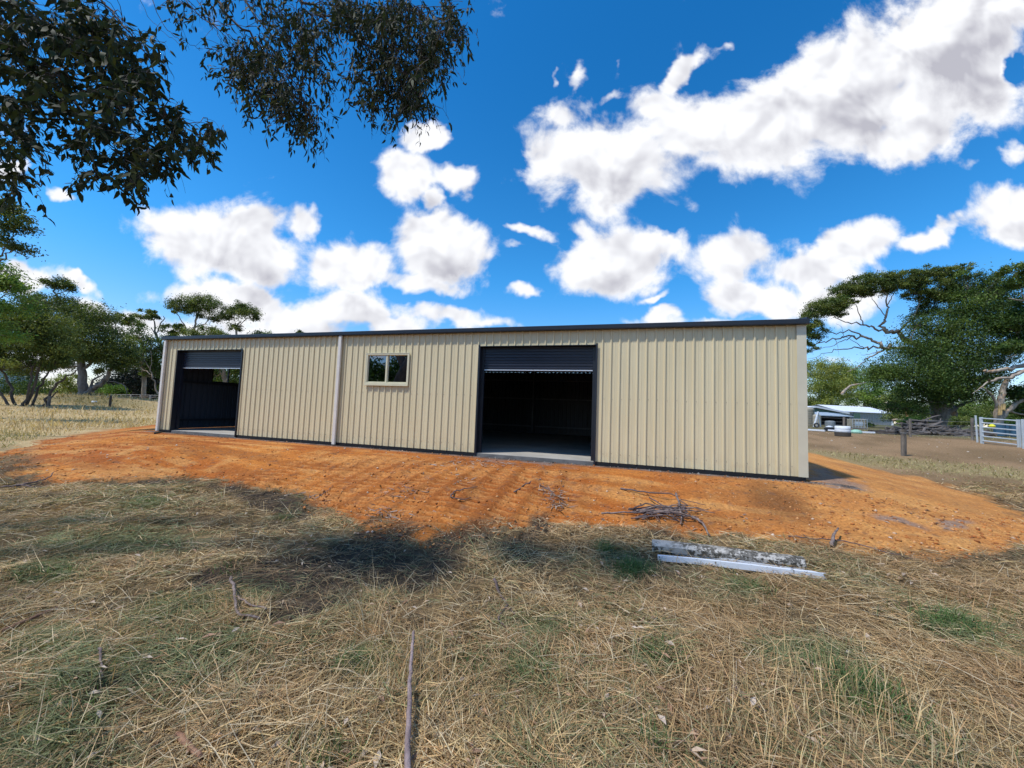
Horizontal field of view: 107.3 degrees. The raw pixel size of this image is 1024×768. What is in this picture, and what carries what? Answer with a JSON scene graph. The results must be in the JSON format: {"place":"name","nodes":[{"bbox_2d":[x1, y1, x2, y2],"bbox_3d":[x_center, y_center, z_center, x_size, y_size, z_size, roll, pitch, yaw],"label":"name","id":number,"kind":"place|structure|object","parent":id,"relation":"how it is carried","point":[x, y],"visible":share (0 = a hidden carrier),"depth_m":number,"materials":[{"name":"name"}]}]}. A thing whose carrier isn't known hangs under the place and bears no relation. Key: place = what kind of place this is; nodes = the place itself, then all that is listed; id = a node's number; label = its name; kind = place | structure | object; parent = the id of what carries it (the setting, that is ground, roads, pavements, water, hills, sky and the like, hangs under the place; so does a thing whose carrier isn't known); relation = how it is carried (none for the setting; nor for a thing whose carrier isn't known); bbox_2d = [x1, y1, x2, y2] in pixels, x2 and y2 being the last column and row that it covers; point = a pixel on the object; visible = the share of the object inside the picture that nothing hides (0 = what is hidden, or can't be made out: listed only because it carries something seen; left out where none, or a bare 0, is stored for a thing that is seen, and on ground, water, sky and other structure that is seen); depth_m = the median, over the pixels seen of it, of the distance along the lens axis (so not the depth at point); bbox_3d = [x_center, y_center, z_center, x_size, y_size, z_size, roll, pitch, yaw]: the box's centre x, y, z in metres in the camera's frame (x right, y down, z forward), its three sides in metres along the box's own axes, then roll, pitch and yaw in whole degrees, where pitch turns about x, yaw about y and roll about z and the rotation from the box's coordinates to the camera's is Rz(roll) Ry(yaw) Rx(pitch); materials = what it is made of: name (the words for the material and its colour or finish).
{"place":"outdoors","nodes":[
{"label":"outdoors","id":0,"kind":"place"},
{"bbox_2d":[0,394,1023,767],"bbox_3d":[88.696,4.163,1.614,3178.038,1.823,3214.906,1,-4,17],"label":"ground","id":1,"kind":"structure","parent":0,"point":[306,472],"depth_m":5.37,"materials":[{"name":"orange soil"}]},
{"bbox_2d":[0,369,38,395],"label":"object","id":2,"kind":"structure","parent":1,"relation":"on","point":[1,374],"depth_m":61.31,"materials":[{"name":"grey plant"}]},
{"bbox_2d":[0,253,45,346],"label":"bright tree","id":3,"kind":"object","parent":1,"relation":"on","point":[12,284],"visible":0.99,"depth_m":19.20,"materials":[{"name":"green plant"}]},
{"bbox_2d":[0,195,48,279],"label":"gum tree","id":4,"kind":"object","parent":1,"relation":"on","point":[14,223],"visible":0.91,"depth_m":11.98,"materials":[{"name":"green plant"}]},
{"bbox_2d":[0,368,63,395],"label":"green shrub","id":5,"kind":"object","parent":1,"relation":"on","point":[21,387],"visible":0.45,"depth_m":39.39,"materials":[{"name":"green plant"}]},
{"bbox_2d":[0,289,95,406],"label":"multi stem tree","id":6,"kind":"object","parent":1,"relation":"on","point":[45,343],"visible":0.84,"depth_m":26.93,"materials":[{"name":"green plant"}]},
{"bbox_2d":[46,396,51,406],"bbox_3d":[-33.217,1.318,27.030,0.203,0.906,0.200,1,-4,17],"label":"fence post","id":7,"kind":"object","parent":1,"relation":"on","point":[49,401],"visible":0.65,"depth_m":26.98,"materials":[{"name":"grey wood"}]},
{"bbox_2d":[31,372,88,393],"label":"green shrub","id":8,"kind":"object","parent":1,"relation":"on","point":[69,384],"visible":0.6,"depth_m":47.60,"materials":[{"name":"green plant"}]},
{"bbox_2d":[0,392,157,447],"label":"golden grass","id":9,"kind":"structure","parent":1,"relation":"on","point":[86,422],"depth_m":21.18,"materials":[{"name":"plant"}]},
{"bbox_2d":[7,274,152,395],"bbox_3d":[-42.521,-4.636,36.667,13.545,12.426,6.900,2,-4,-2],"label":"gum tree","id":10,"kind":"object","parent":1,"relation":"on","point":[111,354],"visible":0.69,"depth_m":36.68,"materials":[{"name":"green plant"}]},
{"bbox_2d":[77,384,111,394],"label":"green shrub","id":11,"kind":"object","parent":1,"relation":"on","point":[98,390],"visible":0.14,"depth_m":44.38,"materials":[{"name":"green plant"}]},
{"bbox_2d":[97,647,102,678],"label":"fallen stick","id":12,"kind":"object","parent":1,"relation":"on","point":[100,649],"visible":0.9,"depth_m":2.07,"materials":[{"name":"grey wood"}]},
{"bbox_2d":[95,383,130,395],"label":"green shrub","id":13,"kind":"object","parent":1,"relation":"on","point":[117,389],"visible":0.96,"depth_m":43.53,"materials":[{"name":"green plant"}]},
{"bbox_2d":[88,358,161,399],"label":"shrub","id":14,"kind":"object","parent":1,"relation":"on","point":[133,381],"visible":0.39,"depth_m":49.16,"materials":[{"name":"green plant"}]},
{"bbox_2d":[109,312,147,385],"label":"round gum","id":15,"kind":"object","parent":1,"relation":"on","point":[127,320],"visible":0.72,"depth_m":49.85,"materials":[{"name":"green plant"}]},
{"bbox_2d":[111,394,157,399],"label":"rail fence","id":16,"kind":"object","parent":1,"relation":"on","point":[135,394],"visible":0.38,"depth_m":42.23,"materials":[{"name":"grey wood"}]},
{"bbox_2d":[116,315,164,398],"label":"dense gum","id":17,"kind":"object","parent":1,"relation":"on","point":[153,367],"visible":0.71,"depth_m":41.84,"materials":[{"name":"green plant"}]},
{"bbox_2d":[123,365,158,399],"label":"pine tree","id":18,"kind":"object","parent":1,"relation":"on","point":[148,394],"visible":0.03,"depth_m":52.41,"materials":[{"name":"green plant"}]},
{"bbox_2d":[132,308,187,364],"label":"dead topped gum","id":19,"kind":"object","parent":1,"relation":"on","point":[149,315],"visible":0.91,"depth_m":45.90,"materials":[{"name":"green plant"}]},
{"bbox_2d":[151,330,184,344],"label":"leafy tree","id":20,"kind":"object","parent":1,"relation":"on","point":[169,334],"visible":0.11,"depth_m":48.26,"materials":[{"name":"green plant"}]},
{"bbox_2d":[162,290,229,335],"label":"umbrella gum","id":21,"kind":"object","parent":1,"relation":"on","point":[194,305],"visible":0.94,"depth_m":51.47,"materials":[{"name":"green plant"}]},
{"bbox_2d":[178,322,228,335],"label":"leafy tree","id":22,"kind":"object","parent":1,"relation":"on","point":[211,329],"visible":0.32,"depth_m":45.45,"materials":[{"name":"green plant"}]},
{"bbox_2d":[213,369,239,382],"bbox_3d":[-23.796,-0.217,31.966,4.888,5.877,7.897,5,-5,-39],"label":"leafy tree","id":23,"kind":"object","parent":1,"relation":"on","point":[219,375],"visible":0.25,"depth_m":30.52,"materials":[{"name":"green plant"}]},
{"bbox_2d":[0,0,478,224],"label":"overhanging gum","id":24,"kind":"object","parent":1,"relation":"on","point":[44,79],"visible":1,"depth_m":2.96,"materials":[{"name":"green plant"}]},
{"bbox_2d":[214,299,265,378],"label":"umbrella gum","id":25,"kind":"object","parent":1,"relation":"on","point":[240,308],"visible":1,"depth_m":51.56,"materials":[{"name":"green plant"}]},
{"bbox_2d":[247,330,272,333],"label":"leafy tree","id":26,"kind":"object","parent":1,"relation":"on","point":[260,332],"visible":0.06,"depth_m":47.17,"materials":[{"name":"green plant"}]},
{"bbox_2d":[277,456,576,521],"bbox_3d":[-1.036,1.809,7.546,4.985,0.466,5.592,1,-4,17],"label":"twig scatter","id":27,"kind":"object","parent":1,"relation":"on","point":[548,487],"visible":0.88,"depth_m":6.12,"materials":[{"name":"wood"}]},
{"bbox_2d":[450,487,474,499],"bbox_3d":[-0.736,1.685,5.853,0.315,0.099,0.619,1,-4,17],"label":"fallen stick","id":28,"kind":"object","parent":1,"relation":"on","point":[460,490],"visible":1,"depth_m":5.72,"materials":[{"name":"wood"}]},
{"bbox_2d":[155,317,809,481],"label":"steel shed","id":29,"kind":"structure","parent":1,"relation":"on","point":[727,398],"depth_m":9.56,"materials":[{"name":"beige metal"}]},
{"bbox_2d":[211,369,238,383],"bbox_3d":[-11.014,-0.363,15.032,0.070,0.720,1.820,1,-4,17],"label":"end window","id":30,"kind":"structure","parent":29,"relation":"in","point":[212,369],"depth_m":14.70,"materials":[{"name":"metal"}]},
{"bbox_2d":[364,353,409,385],"bbox_3d":[-3.368,-0.395,10.201,1.360,0.892,0.122,1,-4,17],"label":"window","id":31,"kind":"structure","parent":29,"relation":"in","point":[381,369],"depth_m":10.19,"materials":[{"name":"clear glass"}]},
{"bbox_2d":[157,431,829,484],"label":"edge gravel","id":32,"kind":"structure","parent":1,"relation":"on","point":[555,463],"depth_m":8.32,"materials":[{"name":"gravel"}]},
{"bbox_2d":[1,434,1017,559],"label":"pale stones","id":33,"kind":"object","parent":1,"relation":"on","point":[546,518],"visible":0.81,"depth_m":5.82,"materials":[{"name":"beige stone"}]},
{"bbox_2d":[0,449,1023,767],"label":"dry straw","id":34,"kind":"object","parent":1,"relation":"on","point":[550,737],"visible":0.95,"depth_m":2.24,"materials":[{"name":"beige plant"}]},
{"bbox_2d":[0,472,57,488],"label":"fallen stick","id":35,"kind":"object","parent":34,"relation":"on","point":[23,484],"visible":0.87,"depth_m":6.17,"materials":[{"name":"grey wood"}]},
{"bbox_2d":[1,607,57,633],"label":"fallen stick","id":36,"kind":"object","parent":34,"relation":"on","point":[27,619],"visible":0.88,"depth_m":2.52,"materials":[{"name":"wood"}]},
{"bbox_2d":[173,730,202,759],"bbox_3d":[-1.428,1.595,1.661,0.229,0.036,0.032,0,-4,30],"label":"fallen stick","id":37,"kind":"object","parent":34,"relation":"on","point":[183,739],"visible":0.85,"depth_m":1.66,"materials":[{"name":"brown wood"}]},
{"bbox_2d":[229,576,266,619],"bbox_3d":[-2.035,1.590,2.803,0.792,0.047,0.168,-1,-5,36],"label":"fallen stick","id":38,"kind":"object","parent":34,"relation":"on","point":[235,599],"visible":0.96,"depth_m":2.72,"materials":[{"name":"grey wood"}]},
{"bbox_2d":[404,630,414,767],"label":"fallen stick","id":39,"kind":"object","parent":34,"relation":"on","point":[407,754],"visible":0.98,"depth_m":1.73,"materials":[{"name":"grey wood"}]},
{"bbox_2d":[493,578,514,627],"bbox_3d":[-0.062,1.680,2.925,0.138,0.081,0.622,3,-4,-6],"label":"fallen stick","id":40,"kind":"object","parent":34,"relation":"on","point":[497,588],"visible":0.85,"depth_m":2.88,"materials":[{"name":"wood"}]},
{"bbox_2d":[0,477,1023,767],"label":"leaf litter","id":41,"kind":"object","parent":1,"relation":"on","point":[752,699],"visible":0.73,"depth_m":2.05,"materials":[{"name":"plant"}]},
{"bbox_2d":[0,431,1023,559],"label":"clay clods","id":42,"kind":"object","parent":1,"relation":"on","point":[725,525],"visible":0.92,"depth_m":5.67,"materials":[{"name":"soil"}]},
{"bbox_2d":[21,435,1012,548],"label":"bark scraps","id":43,"kind":"object","parent":1,"relation":"on","point":[570,488],"visible":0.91,"depth_m":5.83,"materials":[{"name":"wood"}]},
{"bbox_2d":[17,479,1021,685],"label":"soil clods","id":44,"kind":"object","parent":1,"relation":"on","point":[270,614],"visible":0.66,"depth_m":3.31,"materials":[{"name":"soil"}]},
{"bbox_2d":[514,479,565,502],"bbox_3d":[0.366,1.765,6.240,0.696,0.202,0.927,4,-4,-21],"label":"fallen stick","id":45,"kind":"object","parent":1,"relation":"on","point":[540,485],"visible":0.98,"depth_m":6.44,"materials":[{"name":"wood"}]},
{"bbox_2d":[601,488,713,535],"bbox_3d":[2.245,1.861,5.719,1.458,0.284,1.210,0,-4,30],"label":"pile","id":46,"kind":"object","parent":1,"relation":"on","point":[653,511],"visible":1,"depth_m":5.55,"materials":[{"name":"grey wood"}]},
{"bbox_2d":[652,539,806,568],"bbox_3d":[2.311,1.851,4.122,1.465,0.150,0.130,1,-4,21],"label":"log","id":47,"kind":"object","parent":1,"relation":"on","point":[713,551],"visible":0.97,"depth_m":4.07,"materials":[{"name":"grey wood"}]},
{"bbox_2d":[673,553,802,569],"bbox_3d":[2.391,1.872,4.066,1.214,0.133,0.106,0,-4,25],"label":"metal channel","id":48,"kind":"object","parent":1,"relation":"on","point":[769,564],"visible":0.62,"depth_m":3.95,"materials":[{"name":"metal"}]},
{"bbox_2d":[658,554,825,578],"bbox_3d":[2.293,1.860,3.846,1.508,0.129,0.035,1,-4,20],"label":"metal channel","id":49,"kind":"object","parent":1,"relation":"on","point":[742,566],"visible":0.92,"depth_m":3.83,"materials":[{"name":"silver metal"}]},
{"bbox_2d":[731,684,766,710],"bbox_3d":[1.274,1.695,2.036,0.036,0.033,0.181,4,-4,-25],"label":"fallen stick","id":50,"kind":"object","parent":1,"relation":"on","point":[746,696],"visible":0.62,"depth_m":2.06,"materials":[{"name":"beige wood"}]},
{"bbox_2d":[788,535,830,539],"bbox_3d":[3.889,1.982,4.851,0.619,0.036,0.027,2,-4,6],"label":"fallen stick","id":51,"kind":"object","parent":1,"relation":"on","point":[808,537],"visible":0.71,"depth_m":4.85,"materials":[{"name":"wood"}]},
{"bbox_2d":[808,407,814,425],"bbox_3d":[30.756,3.418,39.953,2.100,2.027,2.100,1,-4,17],"label":"water tank","id":52,"kind":"object","parent":1,"relation":"on","point":[811,412],"visible":0.18,"depth_m":38.93,"materials":[{"name":"plastic"}]},
{"bbox_2d":[813,414,820,426],"bbox_3d":[30.689,3.683,37.926,0.680,1.293,0.663,1,-4,17],"label":"tank","id":53,"kind":"object","parent":1,"relation":"on","point":[814,416],"visible":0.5,"depth_m":37.77,"materials":[{"name":"plastic"}]},
{"bbox_2d":[813,411,820,426],"bbox_3d":[30.059,3.471,37.135,1.158,1.527,0.375,5,-5,-35],"label":"pole tripod","id":54,"kind":"object","parent":1,"relation":"on","point":[817,416],"visible":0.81,"depth_m":37.01,"materials":[{"name":"white metal"}]},
{"bbox_2d":[808,406,849,414],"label":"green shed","id":55,"kind":"structure","parent":1,"relation":"on","point":[820,409],"depth_m":55.97,"materials":[{"name":"metal"}]},
{"bbox_2d":[824,426,834,431],"bbox_3d":[23.084,3.240,27.408,0.660,0.400,0.660,1,-4,17],"label":"black tub","id":56,"kind":"object","parent":1,"relation":"on","point":[829,428],"visible":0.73,"depth_m":27.24,"materials":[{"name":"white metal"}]},
{"bbox_2d":[825,421,835,426],"bbox_3d":[31.998,4.025,37.904,0.840,0.672,0.840,1,-4,17],"label":"grey drum","id":57,"kind":"object","parent":1,"relation":"on","point":[833,424],"visible":0.64,"depth_m":37.60,"materials":[{"name":"paint"}]},
{"bbox_2d":[829,527,838,546],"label":"fallen stick","id":58,"kind":"object","parent":1,"relation":"on","point":[832,541],"visible":0.98,"depth_m":4.72,"materials":[{"name":"grey wood"}]},
{"bbox_2d":[815,412,853,425],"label":"open lean to","id":59,"kind":"object","parent":1,"relation":"on","point":[836,418],"visible":0.33,"depth_m":45.86,"materials":[{"name":"white metal"}]},
{"bbox_2d":[807,357,865,405],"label":"bright tree","id":60,"kind":"object","parent":1,"relation":"on","point":[829,377],"visible":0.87,"depth_m":92.68,"materials":[{"name":"green plant"}]},
{"bbox_2d":[834,426,850,436],"bbox_3d":[18.790,2.675,21.419,0.740,0.570,0.740,1,-4,17],"label":"water trough","id":61,"kind":"object","parent":1,"relation":"on","point":[842,430],"visible":1,"depth_m":21.15,"materials":[{"name":"white metal"}]},
{"bbox_2d":[813,405,893,425],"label":"shed","id":62,"kind":"structure","parent":1,"relation":"on","point":[869,414],"depth_m":65.22,"materials":[{"name":"grey metal"}]},
{"bbox_2d":[854,413,860,418],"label":"door leaf","id":63,"kind":"structure","parent":62,"relation":"in","point":[856,415],"depth_m":63.32,"materials":[{"name":"green metal"}]},
{"bbox_2d":[851,429,862,433],"bbox_3d":[23.109,3.189,25.302,0.640,0.260,0.640,1,-4,17],"label":"green tub","id":64,"kind":"object","parent":1,"relation":"on","point":[857,431],"visible":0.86,"depth_m":25.08,"materials":[{"name":"plastic"}]},
{"bbox_2d":[847,419,867,429],"bbox_3d":[30.995,3.599,33.914,1.160,0.940,1.160,1,-4,17],"label":"caged tote","id":65,"kind":"object","parent":1,"relation":"on","point":[850,422],"visible":0.83,"depth_m":33.46,"materials":[{"name":"plastic"}]},
{"bbox_2d":[811,396,904,414],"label":"trees","id":66,"kind":"object","parent":1,"relation":"on","point":[845,404],"visible":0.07,"depth_m":130.12,"materials":[{"name":"green plant"}]},
{"bbox_2d":[866,422,875,426],"bbox_3d":[37.971,4.321,40.053,1.724,1.018,1.306,1,-4,17],"label":"bush","id":67,"kind":"object","parent":1,"relation":"on","point":[871,425],"visible":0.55,"depth_m":39.79,"materials":[{"name":"green plant"}]},
{"bbox_2d":[833,363,914,411],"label":"bright tree","id":68,"kind":"object","parent":1,"relation":"on","point":[868,399],"visible":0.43,"depth_m":99.05,"materials":[{"name":"green plant"}]},
{"bbox_2d":[835,539,923,561],"bbox_3d":[4.353,1.987,4.509,0.132,0.071,0.811,6,-5,-43],"label":"fallen stick","id":69,"kind":"object","parent":1,"relation":"on","point":[873,548],"visible":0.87,"depth_m":4.57,"materials":[{"name":"wood"}]},
{"bbox_2d":[872,431,896,434],"bbox_3d":[25.081,3.278,25.397,0.300,0.201,1.138,4,-4,-28],"label":"ground plank","id":70,"kind":"object","parent":1,"relation":"on","point":[883,432],"visible":0.86,"depth_m":25.27,"materials":[{"name":"grey wood"}]},
{"bbox_2d":[796,262,979,428],"bbox_3d":[37.871,-3.820,37.754,18.992,17.359,5.098,2,-4,-2],"label":"spreading gum","id":71,"kind":"object","parent":1,"relation":"on","point":[885,284],"visible":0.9,"depth_m":37.66,"materials":[{"name":"green plant"}]},
{"bbox_2d":[808,415,977,441],"bbox_3d":[22.109,2.543,22.465,2.896,1.526,7.593,4,-4,-31],"label":"wire fence","id":72,"kind":"object","parent":1,"relation":"on","point":[971,424],"visible":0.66,"depth_m":21.54,"materials":[{"name":"grey metal"}]},
{"bbox_2d":[871,410,922,422],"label":"bush","id":73,"kind":"object","parent":1,"relation":"on","point":[889,416],"visible":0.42,"depth_m":48.21,"materials":[{"name":"green plant"}]},
{"bbox_2d":[875,387,920,425],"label":"bush","id":74,"kind":"object","parent":1,"relation":"on","point":[892,399],"visible":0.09,"depth_m":60.43,"materials":[{"name":"green plant"}]},
{"bbox_2d":[900,429,906,455],"bbox_3d":[15.083,2.350,14.506,0.188,1.223,0.180,1,-4,17],"label":"dark fence post","id":75,"kind":"object","parent":1,"relation":"on","point":[903,432],"visible":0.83,"depth_m":14.46,"materials":[{"name":"wood"}]},
{"bbox_2d":[896,415,924,425],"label":"bush","id":76,"kind":"object","parent":1,"relation":"on","point":[906,418],"visible":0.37,"depth_m":41.90,"materials":[{"name":"green plant"}]},
{"bbox_2d":[810,433,1020,479],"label":"paddock stones","id":77,"kind":"object","parent":1,"relation":"on","point":[921,471],"visible":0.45,"depth_m":14.51,"materials":[{"name":"grey stone"}]},
{"bbox_2d":[808,428,1023,502],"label":"paddock grass","id":78,"kind":"structure","parent":1,"relation":"on","point":[978,468],"depth_m":12.01,"materials":[{"name":"plant"}]},
{"bbox_2d":[847,259,1023,427],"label":"old broad tree","id":79,"kind":"object","parent":1,"relation":"on","point":[940,384],"visible":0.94,"depth_m":34.83,"materials":[{"name":"green plant"}]},
{"bbox_2d":[880,415,997,436],"bbox_3d":[30.985,3.166,27.764,11.928,1.870,5.702,5,-5,-41],"label":"log heap","id":80,"kind":"object","parent":1,"relation":"on","point":[926,426],"visible":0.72,"depth_m":26.58,"materials":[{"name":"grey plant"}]},
{"bbox_2d":[908,400,978,418],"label":"bush","id":81,"kind":"object","parent":1,"relation":"on","point":[964,412],"visible":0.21,"depth_m":44.99,"materials":[{"name":"green plant"}]},
{"bbox_2d":[943,415,974,428],"bbox_3d":[35.691,3.287,30.049,1.704,1.666,1.460,1,-4,17],"label":"bush","id":82,"kind":"object","parent":1,"relation":"on","point":[961,422],"visible":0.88,"depth_m":29.93,"materials":[{"name":"green plant"}]},
{"bbox_2d":[958,390,1021,430],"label":"bush","id":83,"kind":"object","parent":1,"relation":"on","point":[982,411],"visible":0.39,"depth_m":45.80,"materials":[{"name":"green plant"}]},
{"bbox_2d":[957,382,1023,427],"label":"bright tree","id":84,"kind":"object","parent":1,"relation":"on","point":[979,407],"visible":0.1,"depth_m":79.26,"materials":[{"name":"green plant"}]},
{"bbox_2d":[961,409,1020,426],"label":"trees","id":85,"kind":"object","parent":1,"relation":"on","point":[988,421],"visible":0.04,"depth_m":113.79,"materials":[{"name":"green plant"}]},
{"bbox_2d":[972,261,1023,423],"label":"broken gum","id":86,"kind":"object","parent":1,"relation":"on","point":[1012,320],"visible":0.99,"depth_m":32.75,"materials":[{"name":"green plant"}]},
{"bbox_2d":[993,424,1005,436],"bbox_3d":[34.810,3.307,26.902,0.600,0.860,0.585,1,-4,17],"label":"plastic drum","id":87,"kind":"object","parent":1,"relation":"on","point":[1000,430],"visible":0.62,"depth_m":26.70,"materials":[{"name":"blue plastic"}]},
{"bbox_2d":[979,417,1021,447],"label":"steel gate","id":88,"kind":"structure","parent":1,"relation":"on","point":[1017,430],"depth_m":17.14,"materials":[{"name":"silver metal"}]},
{"bbox_2d":[991,417,1020,424],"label":"bush","id":89,"kind":"object","parent":1,"relation":"on","point":[1010,422],"visible":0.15,"depth_m":40.05,"materials":[{"name":"green plant"}]},
{"bbox_2d":[1009,425,1021,436],"bbox_3d":[35.420,3.304,26.500,0.600,0.860,0.585,1,-4,17],"label":"plastic drum","id":90,"kind":"object","parent":1,"relation":"on","point":[1012,431],"visible":0.41,"depth_m":26.45,"materials":[{"name":"blue plastic"}]},
{"bbox_2d":[1021,419,1023,448],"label":"steel gate","id":91,"kind":"structure","parent":1,"relation":"on","point":[1022,427],"depth_m":16.13,"materials":[{"name":"silver metal"}]},
{"bbox_2d":[0,495,1023,767],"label":"green grass","id":92,"kind":"structure","parent":0,"point":[634,565],"depth_m":2.21,"materials":[{"name":"green plant"}]},
{"bbox_2d":[0,0,1023,426],"label":"sky","id":93,"kind":"structure","parent":0,"point":[600,161],"materials":[{"name":"blue"}]},
{"bbox_2d":[840,382,865,394],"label":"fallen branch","id":94,"kind":"object","parent":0,"point":[844,390],"visible":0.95,"depth_m":69.86,"materials":[{"name":"grey wood"}]}
]}

